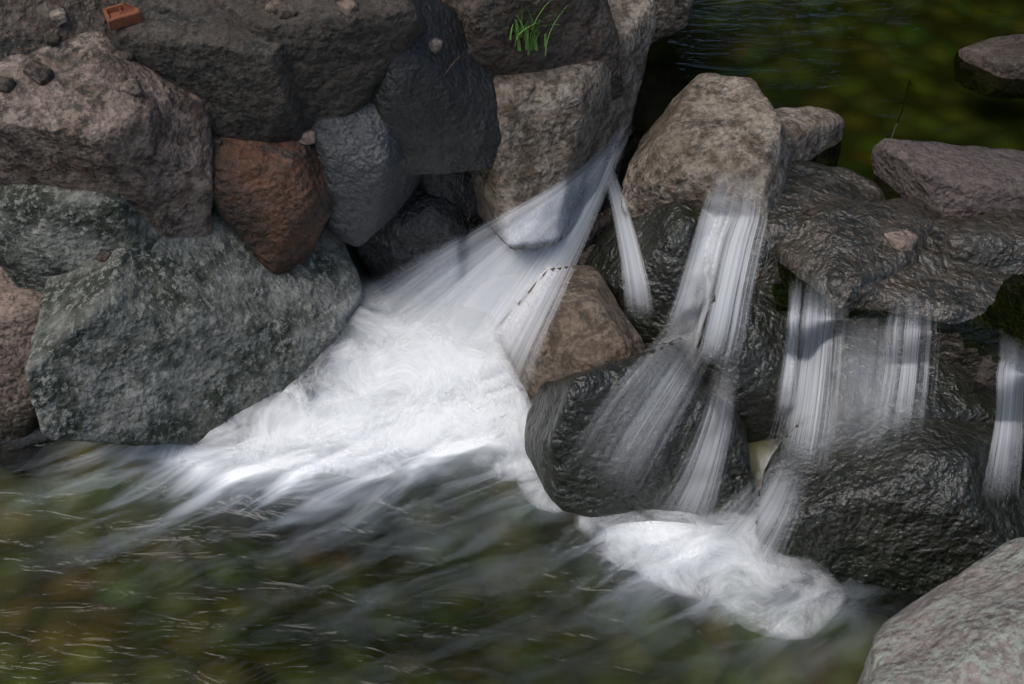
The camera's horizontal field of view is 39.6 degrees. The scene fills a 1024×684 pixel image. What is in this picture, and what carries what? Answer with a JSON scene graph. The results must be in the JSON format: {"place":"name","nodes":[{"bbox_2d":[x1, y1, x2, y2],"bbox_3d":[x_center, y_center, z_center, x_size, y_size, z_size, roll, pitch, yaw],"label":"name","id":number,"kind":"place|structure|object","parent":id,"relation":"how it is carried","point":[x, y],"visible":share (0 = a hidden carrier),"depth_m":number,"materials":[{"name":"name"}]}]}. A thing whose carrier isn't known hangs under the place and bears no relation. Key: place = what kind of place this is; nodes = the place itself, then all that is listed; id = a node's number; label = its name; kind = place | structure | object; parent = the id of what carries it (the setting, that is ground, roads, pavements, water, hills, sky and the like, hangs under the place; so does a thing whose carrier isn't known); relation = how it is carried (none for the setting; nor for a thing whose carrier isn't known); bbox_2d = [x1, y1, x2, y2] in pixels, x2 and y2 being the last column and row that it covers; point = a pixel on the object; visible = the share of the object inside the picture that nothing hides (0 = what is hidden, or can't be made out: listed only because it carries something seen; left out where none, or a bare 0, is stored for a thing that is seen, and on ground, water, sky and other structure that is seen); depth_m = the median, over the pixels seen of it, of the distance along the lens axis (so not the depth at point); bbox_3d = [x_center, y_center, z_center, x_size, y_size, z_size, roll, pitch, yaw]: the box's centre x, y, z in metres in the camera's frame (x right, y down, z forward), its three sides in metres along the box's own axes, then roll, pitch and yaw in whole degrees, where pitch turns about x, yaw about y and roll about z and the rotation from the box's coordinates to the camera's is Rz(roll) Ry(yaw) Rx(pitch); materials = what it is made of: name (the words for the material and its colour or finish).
{"place":"outdoors","nodes":[
{"label":"outdoors","id":0,"kind":"place"},
{"bbox_2d":[0,300,922,683],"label":"pool water","id":1,"kind":"structure","parent":0,"point":[456,556],"depth_m":3.81,"materials":[{"name":"liquid"}]},
{"bbox_2d":[204,406,337,448],"bbox_3d":[-0.741,0.140,4.224,0.719,0.136,0.477,0,42,0],"label":"foam","id":2,"kind":"object","parent":1,"relation":"on","point":[261,422],"visible":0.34,"depth_m":4.07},
{"bbox_2d":[270,403,371,426],"bbox_3d":[-0.611,0.096,4.269,0.825,0.153,0.541,0,42,0],"label":"foam","id":3,"kind":"object","parent":1,"relation":"on","point":[276,411],"visible":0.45,"depth_m":4.11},
{"bbox_2d":[266,454,386,471],"bbox_3d":[-0.518,0.267,4.139,0.591,0.076,0.364,0,42,0],"label":"foam","id":4,"kind":"object","parent":1,"relation":"on","point":[283,463],"visible":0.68,"depth_m":4.04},
{"bbox_2d":[328,312,430,364],"bbox_3d":[-0.468,-0.070,4.376,0.580,0.178,0.484,-28,49,-28],"label":"foam","id":5,"kind":"object","parent":1,"relation":"on","point":[342,355],"visible":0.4,"depth_m":4.25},
{"bbox_2d":[297,348,480,410],"bbox_3d":[-0.399,0.005,4.321,0.936,0.217,0.648,0,42,0],"label":"foam","id":6,"kind":"object","parent":1,"relation":"on","point":[422,378],"visible":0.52,"depth_m":4.14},
{"bbox_2d":[354,186,468,300],"bbox_3d":[-0.339,-0.380,4.549,0.476,0.464,0.360,14,43,15],"label":"rock","id":7,"kind":"object","parent":1,"relation":"on","point":[420,235],"visible":0.47,"depth_m":4.40,"materials":[{"name":"grey stone"}]},
{"bbox_2d":[312,101,422,246],"bbox_3d":[-0.451,-0.604,4.179,0.389,0.511,0.463,-15,55,-2],"label":"boulder","id":8,"kind":"object","parent":7,"relation":"on","point":[363,160],"visible":0.41,"depth_m":4.02,"materials":[{"name":"grey stone"}]},
{"bbox_2d":[214,0,427,129],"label":"rock","id":9,"kind":"structure","parent":8,"relation":"on","point":[340,61],"depth_m":3.78,"materials":[{"name":"rock"}]},
{"bbox_2d":[278,2,297,18],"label":"pebble","id":10,"kind":"object","parent":9,"relation":"on","point":[286,10],"visible":1,"depth_m":3.73,"materials":[{"name":"grey stone"}]},
{"bbox_2d":[336,0,358,15],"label":"pebble","id":11,"kind":"object","parent":9,"relation":"on","point":[348,7],"visible":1,"depth_m":3.71,"materials":[{"name":"beige stone"}]},
{"bbox_2d":[348,406,477,448],"bbox_3d":[-0.308,0.186,4.202,0.737,0.101,0.397,0,42,0],"label":"foam","id":12,"kind":"object","parent":1,"relation":"on","point":[430,429],"visible":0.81,"depth_m":4.09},
{"bbox_2d":[414,231,539,356],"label":"waterfall","id":13,"kind":"object","parent":1,"relation":"on","point":[490,267],"visible":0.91,"depth_m":4.41,"materials":[{"name":"liquid"}]},
{"bbox_2d":[361,167,593,351],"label":"waterfall","id":14,"kind":"object","parent":1,"relation":"on","point":[408,309],"visible":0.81,"depth_m":4.43,"materials":[{"name":"liquid"}]},
{"bbox_2d":[430,391,525,422],"bbox_3d":[-0.077,0.097,4.275,0.504,0.134,0.440,-16,44,-18],"label":"foam","id":15,"kind":"object","parent":1,"relation":"on","point":[457,411],"visible":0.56,"depth_m":4.13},
{"bbox_2d":[497,456,534,472],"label":"foam","id":16,"kind":"object","parent":1,"relation":"on","point":[520,466],"visible":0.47,"depth_m":4.03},
{"bbox_2d":[448,169,601,359],"bbox_3d":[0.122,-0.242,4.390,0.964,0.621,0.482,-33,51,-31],"label":"waterfall","id":17,"kind":"object","parent":1,"relation":"on","point":[479,310],"visible":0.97,"depth_m":4.39,"materials":[{"name":"liquid"}]},
{"bbox_2d":[529,482,558,507],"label":"foam","id":18,"kind":"object","parent":1,"relation":"on","point":[540,491],"visible":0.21,"depth_m":3.98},
{"bbox_2d":[649,562,766,589],"bbox_3d":[0.543,0.554,3.798,0.480,0.079,0.306,-14,43,-15],"label":"foam","id":19,"kind":"object","parent":1,"relation":"on","point":[671,582],"visible":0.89,"depth_m":3.71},
{"bbox_2d":[734,516,765,549],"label":"waterfall","id":20,"kind":"object","parent":1,"relation":"on","point":[745,542],"visible":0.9,"depth_m":3.84,"materials":[{"name":"liquid"}]},
{"bbox_2d":[772,617,793,631],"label":"foam","id":21,"kind":"object","parent":1,"relation":"on","point":[781,625],"visible":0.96,"depth_m":3.63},
{"bbox_2d":[858,537,1023,683],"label":"rock","id":22,"kind":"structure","parent":1,"relation":"on","point":[966,626],"depth_m":2.84,"materials":[{"name":"stone"}]},
{"bbox_2d":[613,183,619,199],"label":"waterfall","id":23,"kind":"object","parent":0,"point":[617,190],"visible":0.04,"depth_m":4.75,"materials":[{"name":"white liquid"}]},
{"bbox_2d":[613,194,643,292],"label":"waterfall","id":24,"kind":"object","parent":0,"point":[632,260],"visible":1,"depth_m":4.30,"materials":[{"name":"liquid"}]},
{"bbox_2d":[345,132,1023,487],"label":"river bed ground","id":25,"kind":"structure","parent":0,"point":[761,452],"depth_m":4.59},
{"bbox_2d":[0,267,42,440],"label":"rock","id":26,"kind":"object","parent":25,"relation":"on","point":[19,310],"visible":0.11,"depth_m":4.06,"materials":[{"name":"stone"}]},
{"bbox_2d":[0,0,125,61],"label":"rock","id":27,"kind":"object","parent":25,"relation":"on","point":[25,25],"visible":0.08,"depth_m":3.77,"materials":[{"name":"grey stone"}]},
{"bbox_2d":[49,8,66,26],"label":"pebble","id":28,"kind":"object","parent":27,"relation":"on","point":[58,17],"visible":1,"depth_m":3.76,"materials":[{"name":"stone"}]},
{"bbox_2d":[0,184,161,291],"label":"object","id":29,"kind":"object","parent":25,"relation":"on","point":[46,232],"visible":0.23,"depth_m":3.89,"materials":[{"name":"stone"}]},
{"bbox_2d":[0,30,213,237],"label":"rock","id":30,"kind":"object","parent":29,"relation":"on","point":[81,120],"visible":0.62,"depth_m":3.76,"materials":[{"name":"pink stone"}]},
{"bbox_2d":[0,76,15,92],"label":"pebble","id":31,"kind":"object","parent":30,"relation":"on","point":[7,84],"visible":1,"depth_m":3.67,"materials":[{"name":"grey stone"}]},
{"bbox_2d":[23,60,54,85],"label":"pebble","id":32,"kind":"object","parent":30,"relation":"on","point":[39,73],"visible":1,"depth_m":3.70,"materials":[{"name":"grey stone"}]},
{"bbox_2d":[43,34,59,45],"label":"pebble","id":33,"kind":"object","parent":30,"relation":"on","point":[51,39],"visible":1,"depth_m":3.76,"materials":[{"name":"grey stone"}]},
{"bbox_2d":[120,51,135,60],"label":"pebble","id":34,"kind":"object","parent":30,"relation":"on","point":[128,56],"visible":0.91,"depth_m":3.80,"materials":[{"name":"grey stone"}]},
{"bbox_2d":[119,78,142,96],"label":"pebble","id":35,"kind":"object","parent":30,"relation":"on","point":[132,86],"visible":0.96,"depth_m":3.72,"materials":[{"name":"stone"}]},
{"bbox_2d":[25,204,364,446],"bbox_3d":[-0.963,-0.093,4.270,1.045,0.793,0.718,-10,20,-23],"label":"rock","id":36,"kind":"object","parent":25,"relation":"on","point":[185,341],"visible":0.65,"depth_m":3.98,"materials":[{"name":"stone"}]},
{"bbox_2d":[96,250,111,261],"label":"pebble","id":37,"kind":"object","parent":36,"relation":"on","point":[103,255],"visible":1,"depth_m":3.89,"materials":[{"name":"grey stone"}]},
{"bbox_2d":[213,137,333,274],"bbox_3d":[-0.692,-0.498,4.205,0.430,0.465,0.524,20,52,6],"label":"rock","id":38,"kind":"object","parent":25,"relation":"on","point":[273,203],"visible":0.53,"depth_m":3.98,"materials":[{"name":"stone"}]},
{"bbox_2d":[213,136,222,146],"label":"pebble","id":39,"kind":"object","parent":38,"relation":"on","point":[217,142],"visible":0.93,"depth_m":3.96,"materials":[{"name":"grey stone"}]},
{"bbox_2d":[299,129,315,144],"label":"pebble","id":40,"kind":"object","parent":38,"relation":"on","point":[308,137],"visible":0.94,"depth_m":3.98,"materials":[{"name":"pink stone"}]},
{"bbox_2d":[418,171,493,247],"bbox_3d":[-0.165,-0.689,4.617,0.584,0.580,0.579,-21,46,-22],"label":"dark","id":41,"kind":"object","parent":25,"relation":"on","point":[457,188],"visible":0.06,"depth_m":4.41,"materials":[{"name":"black stone"}]},
{"bbox_2d":[371,0,501,175],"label":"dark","id":42,"kind":"object","parent":41,"relation":"on","point":[434,119],"visible":0.52,"depth_m":4.02,"materials":[{"name":"grey stone"}]},
{"bbox_2d":[428,38,442,52],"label":"pebble","id":43,"kind":"object","parent":42,"relation":"on","point":[435,45],"visible":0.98,"depth_m":3.91,"materials":[{"name":"stone"}]},
{"bbox_2d":[443,56,459,75],"bbox_3d":[-0.165,-0.776,3.973,0.015,0.021,0.107,15,44,16],"label":"twig","id":44,"kind":"object","parent":42,"relation":"on","point":[455,61],"visible":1,"depth_m":3.96,"materials":[{"name":"wood"}]},
{"bbox_2d":[470,0,655,249],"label":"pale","id":45,"kind":"object","parent":25,"relation":"on","point":[562,125],"visible":0.45,"depth_m":4.23,"materials":[{"name":"stone"}]},
{"bbox_2d":[525,79,533,90],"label":"pebble","id":46,"kind":"object","parent":45,"relation":"on","point":[529,85],"visible":1,"depth_m":4.11,"materials":[{"name":"stone"}]},
{"bbox_2d":[440,0,622,100],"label":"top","id":47,"kind":"object","parent":45,"relation":"on","point":[582,31],"visible":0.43,"depth_m":4.09,"materials":[{"name":"grey stone"}]},
{"bbox_2d":[509,2,538,43],"bbox_3d":[0.038,-0.936,4.025,0.174,0.140,0.194,0,42,0],"label":"grass tuft","id":48,"kind":"object","parent":47,"relation":"attached to","point":[518,29],"visible":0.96,"depth_m":4.02,"materials":[{"name":"green plant"}]},
{"bbox_2d":[504,1,566,55],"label":"grass tuft","id":49,"kind":"object","parent":47,"relation":"attached to","point":[531,44],"visible":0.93,"depth_m":4.05,"materials":[{"name":"green plant"}]},
{"bbox_2d":[497,265,645,409],"bbox_3d":[0.183,0.036,4.229,0.370,0.445,0.453,-14,33,-15],"label":"rock","id":50,"kind":"object","parent":25,"relation":"on","point":[585,324],"visible":0.56,"depth_m":4.08,"materials":[{"name":"beige stone"}]},
{"bbox_2d":[578,244,594,264],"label":"stone","id":51,"kind":"object","parent":25,"relation":"on","point":[583,257],"visible":0.18,"depth_m":4.54,"materials":[{"name":"brown stone"}]},
{"bbox_2d":[572,198,615,257],"bbox_3d":[0.245,-0.373,4.628,0.238,0.164,0.228,38,43,18],"label":"stone","id":52,"kind":"object","parent":25,"relation":"on","point":[595,227],"visible":0.22,"depth_m":4.54,"materials":[{"name":"grey stone"}]},
{"bbox_2d":[629,116,634,134],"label":"stone","id":53,"kind":"object","parent":25,"relation":"on","point":[632,129],"visible":0.03,"depth_m":5.08,"materials":[{"name":"grey stone"}]},
{"bbox_2d":[524,337,755,524],"bbox_3d":[0.348,0.244,4.071,0.632,0.583,0.625,-4,27,-12],"label":"rock","id":54,"kind":"object","parent":25,"relation":"on","point":[655,432],"visible":0.83,"depth_m":3.83,"materials":[{"name":"stone"}]},
{"bbox_2d":[584,202,707,346],"bbox_3d":[0.505,-0.202,4.455,0.499,0.619,0.473,-17,39,-18],"label":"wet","id":55,"kind":"object","parent":25,"relation":"on","point":[667,237],"visible":0.3,"depth_m":4.26,"materials":[{"name":"stone"}]},
{"bbox_2d":[621,73,787,218],"bbox_3d":[0.615,-0.567,4.354,0.550,0.317,0.489,12,50,27],"label":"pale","id":56,"kind":"object","parent":55,"relation":"on","point":[707,141],"visible":0.84,"depth_m":4.21,"materials":[{"name":"stone"}]},
{"bbox_2d":[651,0,693,42],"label":"rock","id":57,"kind":"object","parent":25,"relation":"on","point":[672,16],"visible":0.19,"depth_m":4.81,"materials":[{"name":"stone"}]},
{"bbox_2d":[697,305,707,338],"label":"waterfall","id":58,"kind":"object","parent":25,"relation":"on","point":[701,325],"depth_m":4.31,"materials":[{"name":"liquid"}]},
{"bbox_2d":[708,161,885,303],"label":"rock","id":59,"kind":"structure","parent":25,"relation":"on","point":[808,185],"depth_m":4.16,"materials":[{"name":"stone"}]},
{"bbox_2d":[775,106,844,161],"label":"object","id":60,"kind":"object","parent":59,"relation":"on","point":[812,132],"visible":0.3,"depth_m":4.39,"materials":[{"name":"stone"}]},
{"bbox_2d":[794,313,829,432],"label":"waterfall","id":61,"kind":"structure","parent":25,"relation":"on","point":[812,376],"depth_m":3.96,"materials":[{"name":"white liquid"}]},
{"bbox_2d":[893,333,918,385],"bbox_3d":[1.054,0.070,3.797,0.260,0.282,0.384,10,43,11],"label":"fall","id":62,"kind":"object","parent":61,"relation":"attached to","point":[908,350],"visible":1,"depth_m":3.84,"materials":[{"name":"liquid"}]},
{"bbox_2d":[773,198,939,339],"bbox_3d":[0.979,-0.190,4.233,0.526,0.510,0.527,-19,47,-24],"label":"rock","id":63,"kind":"object","parent":25,"relation":"on","point":[813,246],"visible":0.39,"depth_m":3.99,"materials":[{"name":"stone"}]},
{"bbox_2d":[832,343,897,420],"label":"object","id":64,"kind":"object","parent":25,"relation":"on","point":[886,372],"visible":0.17,"depth_m":3.87,"materials":[{"name":"liquid"}]},
{"bbox_2d":[754,415,1023,594],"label":"rock","id":65,"kind":"object","parent":25,"relation":"on","point":[922,506],"visible":0.66,"depth_m":3.72,"materials":[{"name":"stone"}]},
{"bbox_2d":[997,370,1017,455],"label":"waterfall","id":66,"kind":"object","parent":65,"relation":"on","point":[1007,404],"visible":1,"depth_m":3.73,"materials":[{"name":"liquid"}]},
{"bbox_2d":[827,216,1023,398],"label":"rock","id":67,"kind":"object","parent":25,"relation":"on","point":[936,283],"visible":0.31,"depth_m":3.90,"materials":[{"name":"stone"}]},
{"bbox_2d":[884,229,917,251],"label":"pebble","id":68,"kind":"object","parent":67,"relation":"on","point":[902,240],"visible":1,"depth_m":3.96,"materials":[{"name":"stone"}]},
{"bbox_2d":[974,355,1008,390],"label":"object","id":69,"kind":"object","parent":67,"relation":"on","point":[990,374],"visible":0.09,"depth_m":3.92,"materials":[{"name":"brown stone"}]},
{"bbox_2d":[830,364,1023,429],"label":"rock","id":70,"kind":"object","parent":25,"relation":"on","point":[976,405],"visible":0.17,"depth_m":3.82,"materials":[{"name":"stone"}]},
{"bbox_2d":[942,208,1023,274],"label":"rock","id":71,"kind":"object","parent":25,"relation":"on","point":[994,239],"visible":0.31,"depth_m":3.97,"materials":[{"name":"stone"}]},
{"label":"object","id":72,"kind":"object","parent":25,"relation":"on","visible":0},
{"bbox_2d":[774,334,976,446],"bbox_3d":[0.997,0.158,4.176,0.542,0.568,0.584,-10,43,-11],"label":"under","id":73,"kind":"object","parent":72,"relation":"on","point":[857,359],"visible":0.27,"depth_m":3.89,"materials":[{"name":"stone"}]},
{"bbox_2d":[691,276,810,442],"bbox_3d":[0.733,0.070,4.221,0.428,0.534,0.519,17,44,11],"label":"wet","id":74,"kind":"object","parent":73,"relation":"on","point":[739,365],"visible":0.43,"depth_m":3.99,"materials":[{"name":"stone"}]},
{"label":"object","id":75,"kind":"object","parent":25,"relation":"on","visible":0},
{"bbox_2d":[112,0,305,142],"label":"rock","id":76,"kind":"structure","parent":75,"relation":"on","point":[234,76],"depth_m":3.81,"materials":[{"name":"rock"}]},
{"bbox_2d":[102,3,141,30],"bbox_3d":[-1.036,-0.869,3.782,0.085,0.035,0.060,-21,53,-15],"label":"brick fragment","id":77,"kind":"object","parent":76,"relation":"on","point":[121,15],"visible":1,"depth_m":3.77,"materials":[{"name":"brick"}]},
{"bbox_2d":[158,7,169,14],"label":"pebble","id":78,"kind":"object","parent":76,"relation":"on","point":[163,10],"visible":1,"depth_m":3.81,"materials":[{"name":"grey stone"}]},
{"bbox_2d":[265,0,281,14],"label":"pebble","id":79,"kind":"object","parent":76,"relation":"on","point":[271,7],"visible":0.79,"depth_m":3.74,"materials":[{"name":"beige stone"}]},
{"bbox_2d":[680,201,723,323],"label":"waterfall","id":80,"kind":"object","parent":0,"point":[695,296],"visible":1,"depth_m":4.18,"materials":[{"name":"white liquid"}]},
{"bbox_2d":[701,206,758,333],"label":"waterfall","id":81,"kind":"structure","parent":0,"point":[726,281],"depth_m":4.08,"materials":[{"name":"white liquid"}]},
{"bbox_2d":[784,315,796,386],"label":"waterfall","id":82,"kind":"object","parent":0,"point":[790,359],"visible":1,"depth_m":3.96,"materials":[{"name":"white liquid"}]},
{"bbox_2d":[633,0,1023,378],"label":"pool water","id":83,"kind":"structure","parent":0,"point":[871,73],"depth_m":4.77,"materials":[{"name":"green liquid"}]},
{"bbox_2d":[871,138,1023,219],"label":"rock","id":84,"kind":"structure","parent":83,"relation":"on","point":[955,181],"depth_m":4.14,"materials":[{"name":"grey stone"}]},
{"bbox_2d":[958,34,1023,78],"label":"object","id":85,"kind":"object","parent":83,"relation":"on","point":[1002,56],"visible":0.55,"depth_m":4.80,"materials":[{"name":"grey stone"}]}
]}

